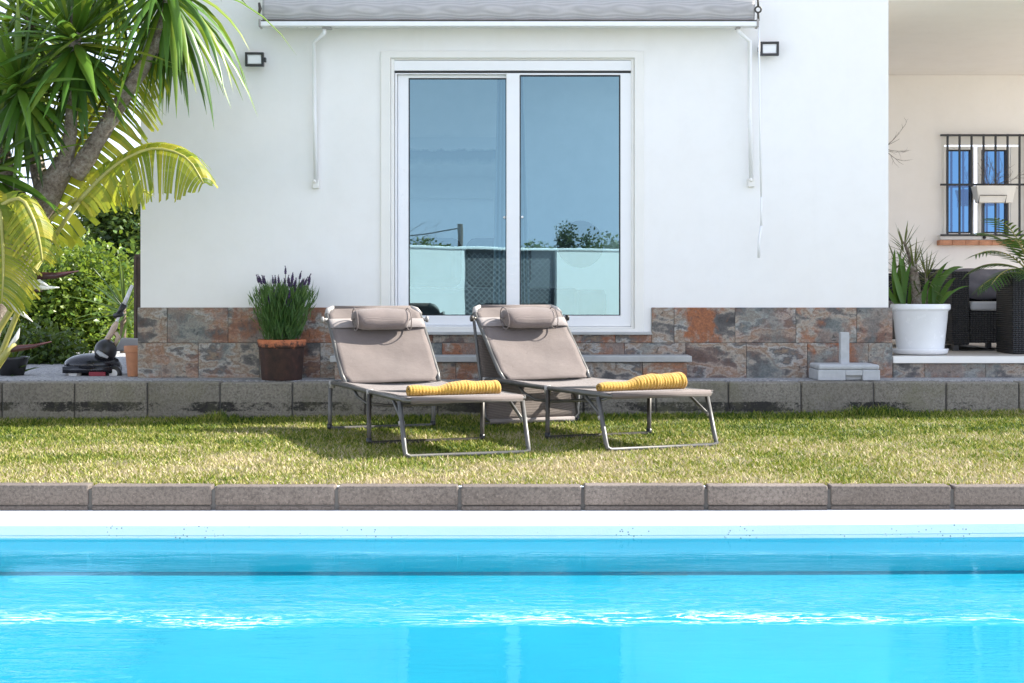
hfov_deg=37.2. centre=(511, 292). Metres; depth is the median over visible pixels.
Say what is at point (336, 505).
kerb mortar
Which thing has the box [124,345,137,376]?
flower pot
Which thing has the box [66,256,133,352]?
spiky plant
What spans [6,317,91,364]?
shrub
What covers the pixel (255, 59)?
floodlight
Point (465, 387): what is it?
rolled towel
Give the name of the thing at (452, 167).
wall picture
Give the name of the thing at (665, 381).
rolled towel
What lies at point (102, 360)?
lawn mower
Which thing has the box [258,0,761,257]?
awning
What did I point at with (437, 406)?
terrace kerb mortar
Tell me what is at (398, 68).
sliding door
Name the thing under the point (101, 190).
bird of paradise
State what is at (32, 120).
yucca tree
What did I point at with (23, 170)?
sky
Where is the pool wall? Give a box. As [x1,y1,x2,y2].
[0,537,1023,571]
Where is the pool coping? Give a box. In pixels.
[0,509,1023,538]
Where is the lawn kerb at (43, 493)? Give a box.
[0,482,1023,510]
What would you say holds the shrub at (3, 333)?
on the gravel terrace
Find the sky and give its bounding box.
[0,0,1017,486]
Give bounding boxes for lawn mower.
[62,285,137,375]
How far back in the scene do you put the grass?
7.81 m
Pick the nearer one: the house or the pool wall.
the pool wall
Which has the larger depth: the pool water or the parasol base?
the parasol base
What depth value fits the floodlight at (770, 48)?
10.31 m
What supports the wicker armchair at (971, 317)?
on the house
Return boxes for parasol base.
[809,332,879,380]
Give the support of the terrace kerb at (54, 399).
on the ground
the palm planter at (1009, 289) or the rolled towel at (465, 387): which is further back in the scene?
the palm planter at (1009, 289)
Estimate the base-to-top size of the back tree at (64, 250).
2.866 m
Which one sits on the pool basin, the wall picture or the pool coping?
the pool coping
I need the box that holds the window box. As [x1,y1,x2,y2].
[971,142,1023,202]
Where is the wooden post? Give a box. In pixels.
[134,254,140,337]
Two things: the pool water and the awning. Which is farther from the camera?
the awning
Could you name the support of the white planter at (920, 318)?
on the house
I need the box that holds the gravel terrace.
[0,350,1023,381]
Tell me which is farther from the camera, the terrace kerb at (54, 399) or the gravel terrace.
the gravel terrace
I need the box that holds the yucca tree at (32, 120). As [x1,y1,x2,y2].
[0,0,293,334]
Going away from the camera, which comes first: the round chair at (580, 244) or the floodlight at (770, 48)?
the floodlight at (770, 48)
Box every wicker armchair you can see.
[888,269,996,347]
[928,268,1022,350]
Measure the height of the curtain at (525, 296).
1.790 m
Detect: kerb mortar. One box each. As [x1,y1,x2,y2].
[0,487,1023,509]
[2,384,1018,417]
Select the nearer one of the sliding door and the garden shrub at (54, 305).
the sliding door
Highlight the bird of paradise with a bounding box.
[0,55,217,367]
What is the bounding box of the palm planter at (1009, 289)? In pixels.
[963,217,1023,353]
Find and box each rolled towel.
[406,380,500,395]
[596,372,686,391]
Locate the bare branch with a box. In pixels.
[888,119,911,163]
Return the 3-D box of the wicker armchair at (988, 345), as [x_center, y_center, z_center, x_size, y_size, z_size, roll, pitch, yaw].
[3.476,0.127,12.450,0.760,0.630,0.800,0,0,0]
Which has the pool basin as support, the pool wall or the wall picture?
the pool wall
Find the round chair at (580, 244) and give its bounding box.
[557,221,605,314]
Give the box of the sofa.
[410,238,578,314]
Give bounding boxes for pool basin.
[0,570,1023,682]
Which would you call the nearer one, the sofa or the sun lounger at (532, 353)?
the sun lounger at (532, 353)
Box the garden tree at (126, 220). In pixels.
[69,174,140,335]
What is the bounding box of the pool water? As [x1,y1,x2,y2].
[0,580,1023,682]
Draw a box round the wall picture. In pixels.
[410,137,495,198]
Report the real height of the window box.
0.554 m
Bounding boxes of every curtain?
[492,80,505,304]
[521,77,529,304]
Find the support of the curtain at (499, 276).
hanging from the house
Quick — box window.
[937,134,1023,244]
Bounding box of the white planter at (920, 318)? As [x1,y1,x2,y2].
[888,222,966,354]
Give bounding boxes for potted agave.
[0,333,38,375]
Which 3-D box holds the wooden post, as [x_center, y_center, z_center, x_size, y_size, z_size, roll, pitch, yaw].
[-2.954,0.142,12.027,0.063,0.885,0.085,0,0,0]
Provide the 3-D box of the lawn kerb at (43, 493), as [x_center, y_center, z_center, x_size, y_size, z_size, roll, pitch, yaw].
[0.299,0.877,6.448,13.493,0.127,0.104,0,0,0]
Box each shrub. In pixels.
[0,317,47,363]
[1,226,140,350]
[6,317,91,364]
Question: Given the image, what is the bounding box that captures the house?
[138,0,1023,379]
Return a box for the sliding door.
[381,51,643,331]
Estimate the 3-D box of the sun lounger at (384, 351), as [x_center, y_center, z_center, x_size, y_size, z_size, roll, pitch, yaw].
[-0.539,0.452,8.451,0.680,0.740,1.898,0,0,-20]
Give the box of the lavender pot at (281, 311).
[248,266,318,380]
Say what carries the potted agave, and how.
on the gravel terrace
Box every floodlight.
[245,52,265,66]
[760,41,778,55]
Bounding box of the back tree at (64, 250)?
[24,216,101,280]
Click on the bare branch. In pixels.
(893, 150)
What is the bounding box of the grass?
[0,403,1023,486]
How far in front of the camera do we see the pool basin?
5.17 m
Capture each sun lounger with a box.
[321,306,530,458]
[470,305,718,451]
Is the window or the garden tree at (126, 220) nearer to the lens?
the window
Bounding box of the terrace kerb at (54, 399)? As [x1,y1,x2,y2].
[0,381,1023,420]
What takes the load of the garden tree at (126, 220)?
on the gravel terrace
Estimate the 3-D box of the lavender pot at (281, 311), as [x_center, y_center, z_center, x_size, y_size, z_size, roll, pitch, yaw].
[-1.530,0.202,10.144,0.490,0.767,0.532,0,0,0]

